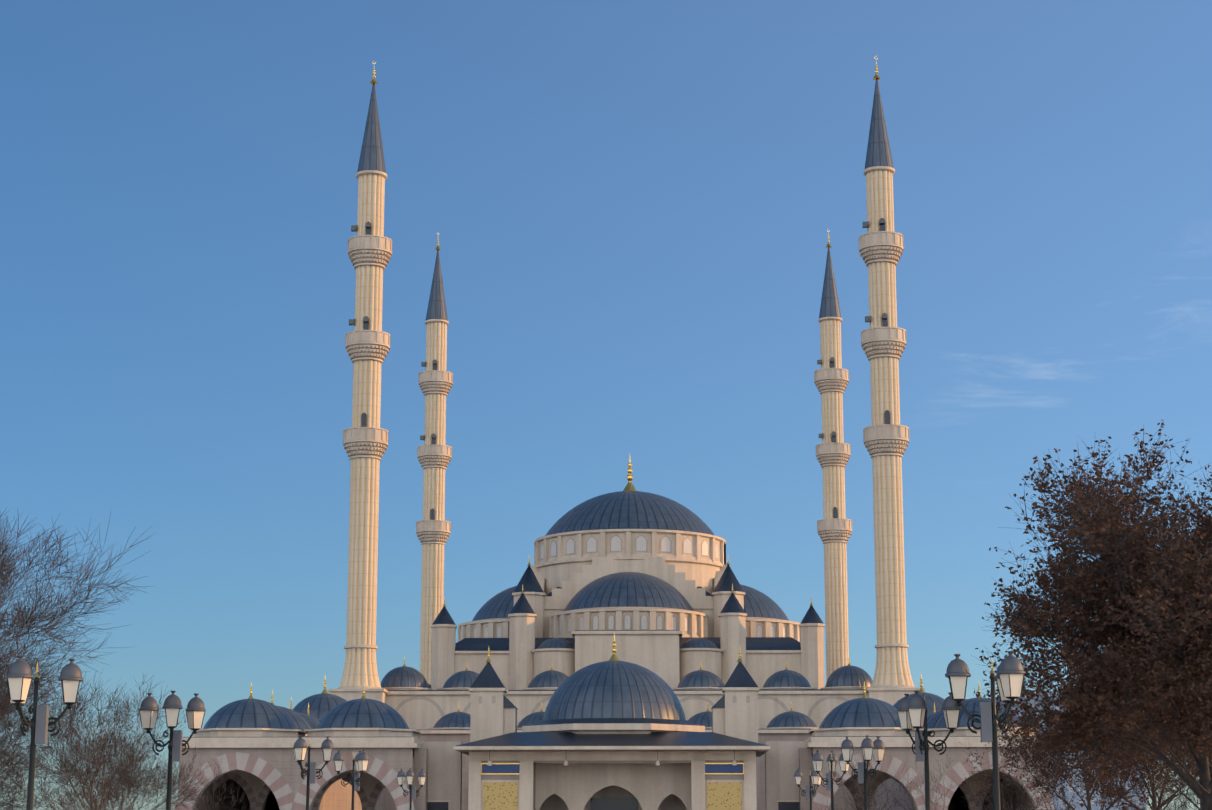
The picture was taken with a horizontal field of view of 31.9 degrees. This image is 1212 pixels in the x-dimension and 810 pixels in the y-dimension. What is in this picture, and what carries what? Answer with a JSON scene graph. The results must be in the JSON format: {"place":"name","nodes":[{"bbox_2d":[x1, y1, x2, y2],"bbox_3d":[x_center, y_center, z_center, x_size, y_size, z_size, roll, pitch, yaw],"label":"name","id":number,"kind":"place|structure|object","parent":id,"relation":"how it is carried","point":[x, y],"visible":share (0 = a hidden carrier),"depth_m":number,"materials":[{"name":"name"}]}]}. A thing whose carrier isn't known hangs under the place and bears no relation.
{"place":"outdoors","nodes":[
{"label":"outdoors","id":0,"kind":"place"},
{"bbox_2d":[0,0,1211,809],"label":"sky","id":1,"kind":"structure","parent":0,"point":[632,205],"materials":[{"name":"blue"}]},
{"bbox_2d":[174,634,1054,809],"bbox_3d":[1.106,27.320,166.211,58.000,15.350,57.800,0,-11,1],"label":"arcade","id":2,"kind":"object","parent":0,"point":[614,732],"depth_m":141.65,"materials":[{"name":"stone"}]},
{"bbox_2d":[328,62,391,703],"bbox_3d":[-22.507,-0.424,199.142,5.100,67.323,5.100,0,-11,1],"label":"minaret","id":3,"kind":"object","parent":2,"relation":"on","point":[367,347],"visible":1,"depth_m":197.82,"materials":[{"name":"stone"}]},
{"bbox_2d":[859,57,924,705],"bbox_3d":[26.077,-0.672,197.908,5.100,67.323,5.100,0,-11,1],"label":"minaret","id":4,"kind":"object","parent":2,"relation":"on","point":[883,345],"visible":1,"depth_m":196.60,"materials":[{"name":"stone"}]},
{"bbox_2d":[380,455,895,729],"bbox_3d":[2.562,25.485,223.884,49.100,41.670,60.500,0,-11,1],"label":"prayer hall","id":5,"kind":"structure","parent":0,"point":[650,581],"depth_m":206.80,"materials":[{"name":"stone"}]},
{"bbox_2d":[416,233,452,684],"bbox_3d":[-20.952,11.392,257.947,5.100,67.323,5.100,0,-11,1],"label":"minaret","id":6,"kind":"object","parent":5,"relation":"on","point":[434,457],"visible":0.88,"depth_m":257.43,"materials":[{"name":"stone"}]},
{"bbox_2d":[814,229,851,678],"bbox_3d":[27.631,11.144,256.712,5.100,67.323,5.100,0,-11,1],"label":"minaret","id":7,"kind":"object","parent":5,"relation":"on","point":[833,449],"visible":0.81,"depth_m":256.04,"materials":[{"name":"stone"}]},
{"bbox_2d":[995,691,1146,809],"bbox_3d":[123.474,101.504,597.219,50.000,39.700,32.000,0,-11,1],"label":"building","id":8,"kind":"structure","parent":0,"point":[1067,795],"depth_m":581.76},
{"label":"ground","id":9,"kind":"structure","parent":0,"visible":0},
{"bbox_2d":[0,694,27,809],"bbox_3d":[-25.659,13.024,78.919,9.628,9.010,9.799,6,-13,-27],"label":"tree","id":10,"kind":"object","parent":9,"relation":"on","point":[12,772],"visible":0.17,"depth_m":79.82,"materials":[{"name":"brown plant"}]},
{"bbox_2d":[0,737,68,809],"bbox_3d":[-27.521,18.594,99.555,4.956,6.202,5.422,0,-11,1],"label":"shrub","id":11,"kind":"object","parent":9,"relation":"on","point":[27,785],"visible":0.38,"depth_m":99.36,"materials":[{"name":"brown plant"}]},
{"bbox_2d":[0,545,69,809],"bbox_3d":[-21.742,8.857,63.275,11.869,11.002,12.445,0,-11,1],"label":"tree","id":12,"kind":"object","parent":9,"relation":"on","point":[16,782],"visible":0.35,"depth_m":65.49,"materials":[{"name":"brown plant"}]},
{"bbox_2d":[0,596,78,809],"bbox_3d":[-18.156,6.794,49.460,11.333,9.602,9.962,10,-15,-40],"label":"tree","id":13,"kind":"object","parent":9,"relation":"on","point":[4,702],"visible":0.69,"depth_m":50.75,"materials":[{"name":"brown plant"}]},
{"bbox_2d":[7,655,82,809],"bbox_3d":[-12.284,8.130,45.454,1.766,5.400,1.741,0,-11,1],"label":"lamp","id":14,"kind":"object","parent":9,"relation":"on","point":[20,677],"visible":1,"depth_m":45.70,"materials":[{"name":"grey metal"}]},
{"bbox_2d":[0,509,151,779],"bbox_3d":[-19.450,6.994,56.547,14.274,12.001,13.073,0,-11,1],"label":"tree","id":15,"kind":"object","parent":9,"relation":"on","point":[19,612],"visible":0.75,"depth_m":57.78,"materials":[{"name":"brown plant"}]},
{"bbox_2d":[0,670,210,809],"bbox_3d":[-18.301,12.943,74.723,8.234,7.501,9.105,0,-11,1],"label":"tree","id":16,"kind":"object","parent":9,"relation":"on","point":[102,748],"visible":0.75,"depth_m":74.46,"materials":[{"name":"brown plant"}]},
{"bbox_2d":[78,772,153,809],"bbox_3d":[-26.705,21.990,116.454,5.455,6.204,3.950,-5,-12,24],"label":"shrub","id":17,"kind":"object","parent":9,"relation":"on","point":[121,796],"visible":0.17,"depth_m":116.66,"materials":[{"name":"brown plant"}]},
{"bbox_2d":[25,707,216,809],"bbox_3d":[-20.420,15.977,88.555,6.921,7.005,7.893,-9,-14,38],"label":"tree","id":18,"kind":"object","parent":9,"relation":"on","point":[164,782],"visible":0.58,"depth_m":88.92,"materials":[{"name":"brown plant"}]},
{"bbox_2d":[139,691,205,809],"bbox_3d":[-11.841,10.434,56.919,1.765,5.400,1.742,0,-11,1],"label":"lamp","id":19,"kind":"object","parent":9,"relation":"on","point":[172,707],"visible":1,"depth_m":57.39,"materials":[{"name":"grey metal"}]},
{"bbox_2d":[186,755,253,809],"bbox_3d":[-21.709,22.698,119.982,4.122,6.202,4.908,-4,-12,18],"label":"shrub","id":20,"kind":"object","parent":9,"relation":"on","point":[204,793],"visible":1,"depth_m":120.37,"materials":[{"name":"brown plant"}]},
{"bbox_2d":[293,736,333,809],"bbox_3d":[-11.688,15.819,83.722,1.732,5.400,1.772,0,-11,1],"label":"lamp","id":21,"kind":"object","parent":9,"relation":"on","point":[300,747],"visible":1,"depth_m":83.95,"materials":[{"name":"grey metal"}]},
{"bbox_2d":[332,750,368,809],"bbox_3d":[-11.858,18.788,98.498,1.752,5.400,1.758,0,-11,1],"label":"lamp","id":22,"kind":"object","parent":9,"relation":"on","point":[360,761],"visible":1,"depth_m":98.50,"materials":[{"name":"white glass"}]},
{"bbox_2d":[397,768,425,809],"bbox_3d":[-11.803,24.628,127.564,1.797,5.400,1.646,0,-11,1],"label":"lamp","id":23,"kind":"object","parent":9,"relation":"on","point":[410,775],"visible":1,"depth_m":128.18,"materials":[{"name":"white glass"}]},
{"bbox_2d":[794,768,821,809],"bbox_3d":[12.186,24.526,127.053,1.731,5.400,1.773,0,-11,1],"label":"lamp","id":24,"kind":"object","parent":9,"relation":"on","point":[815,777],"visible":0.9,"depth_m":127.32,"materials":[{"name":"white glass"}]},
{"bbox_2d":[812,750,849,809],"bbox_3d":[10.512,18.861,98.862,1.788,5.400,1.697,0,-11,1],"label":"lamp","id":25,"kind":"object","parent":9,"relation":"on","point":[818,760],"visible":0.92,"depth_m":98.81,"materials":[{"name":"white glass"}]},
{"bbox_2d":[840,735,884,809],"bbox_3d":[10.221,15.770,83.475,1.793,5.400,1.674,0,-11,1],"label":"lamp","id":26,"kind":"object","parent":9,"relation":"on","point":[869,747],"visible":1,"depth_m":84.03,"materials":[{"name":"grey metal"}]},
{"bbox_2d":[813,755,913,809],"bbox_3d":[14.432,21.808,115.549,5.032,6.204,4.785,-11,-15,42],"label":"shrub","id":27,"kind":"object","parent":9,"relation":"on","point":[872,795],"visible":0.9,"depth_m":115.55,"materials":[{"name":"brown plant"}]},
{"bbox_2d":[879,753,956,809],"bbox_3d":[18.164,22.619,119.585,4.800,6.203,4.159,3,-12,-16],"label":"shrub","id":28,"kind":"object","parent":9,"relation":"on","point":[924,787],"visible":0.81,"depth_m":119.42,"materials":[{"name":"brown plant"}]},
{"bbox_2d":[897,691,960,809],"bbox_3d":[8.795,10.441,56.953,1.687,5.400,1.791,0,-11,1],"label":"lamp","id":29,"kind":"object","parent":9,"relation":"on","point":[912,712],"visible":0.98,"depth_m":57.23,"materials":[{"name":"grey metal"}]},
{"bbox_2d":[945,651,1024,809],"bbox_3d":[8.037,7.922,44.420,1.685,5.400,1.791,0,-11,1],"label":"lamp","id":30,"kind":"object","parent":9,"relation":"on","point":[1009,675],"visible":1,"depth_m":44.61,"materials":[{"name":"grey metal"}]},
{"bbox_2d":[969,758,1055,809],"bbox_3d":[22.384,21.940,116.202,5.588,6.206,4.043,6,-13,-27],"label":"shrub","id":31,"kind":"object","parent":9,"relation":"on","point":[1003,803],"visible":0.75,"depth_m":116.50,"materials":[{"name":"brown plant"}]},
{"bbox_2d":[1027,767,1095,809],"bbox_3d":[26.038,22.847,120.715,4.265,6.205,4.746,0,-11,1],"label":"shrub","id":32,"kind":"object","parent":9,"relation":"on","point":[1049,804],"visible":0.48,"depth_m":120.91,"materials":[{"name":"brown plant"}]},
{"bbox_2d":[960,677,1198,809],"bbox_3d":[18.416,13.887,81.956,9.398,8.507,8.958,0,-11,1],"label":"tree","id":33,"kind":"object","parent":9,"relation":"on","point":[1114,769],"visible":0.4,"depth_m":81.94,"materials":[{"name":"brown plant"}]},
{"bbox_2d":[963,420,1211,809],"bbox_3d":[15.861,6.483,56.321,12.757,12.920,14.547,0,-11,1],"label":"tree","id":34,"kind":"object","parent":9,"relation":"on","point":[1155,622],"visible":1,"depth_m":54.21,"materials":[{"name":"brown plant"}]},
{"bbox_2d":[1027,643,1211,809],"bbox_3d":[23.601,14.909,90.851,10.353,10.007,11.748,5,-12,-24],"label":"tree","id":35,"kind":"object","parent":9,"relation":"on","point":[1154,806],"visible":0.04,"depth_m":89.65,"materials":[{"name":"brown plant"}]},
{"bbox_2d":[1036,520,1211,785],"bbox_3d":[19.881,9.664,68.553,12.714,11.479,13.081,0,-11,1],"label":"tree","id":36,"kind":"object","parent":9,"relation":"on","point":[1166,714],"visible":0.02,"depth_m":67.78,"materials":[{"name":"brown plant"}]},
{"bbox_2d":[1113,762,1194,809],"bbox_3d":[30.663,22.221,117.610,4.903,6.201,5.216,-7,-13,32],"label":"shrub","id":37,"kind":"object","parent":9,"relation":"on","point":[1157,794],"visible":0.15,"depth_m":116.94,"materials":[{"name":"brown plant"}]},
{"bbox_2d":[1130,757,1198,809],"bbox_3d":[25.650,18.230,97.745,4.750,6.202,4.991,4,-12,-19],"label":"shrub","id":38,"kind":"object","parent":9,"relation":"on","point":[1183,804],"visible":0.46,"depth_m":97.35,"materials":[{"name":"brown plant"}]},
{"bbox_2d":[1129,707,1211,809],"bbox_3d":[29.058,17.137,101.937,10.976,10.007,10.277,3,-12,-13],"label":"tree","id":39,"kind":"object","parent":9,"relation":"on","point":[1194,804],"visible":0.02,"depth_m":100.16,"materials":[{"name":"brown plant"}]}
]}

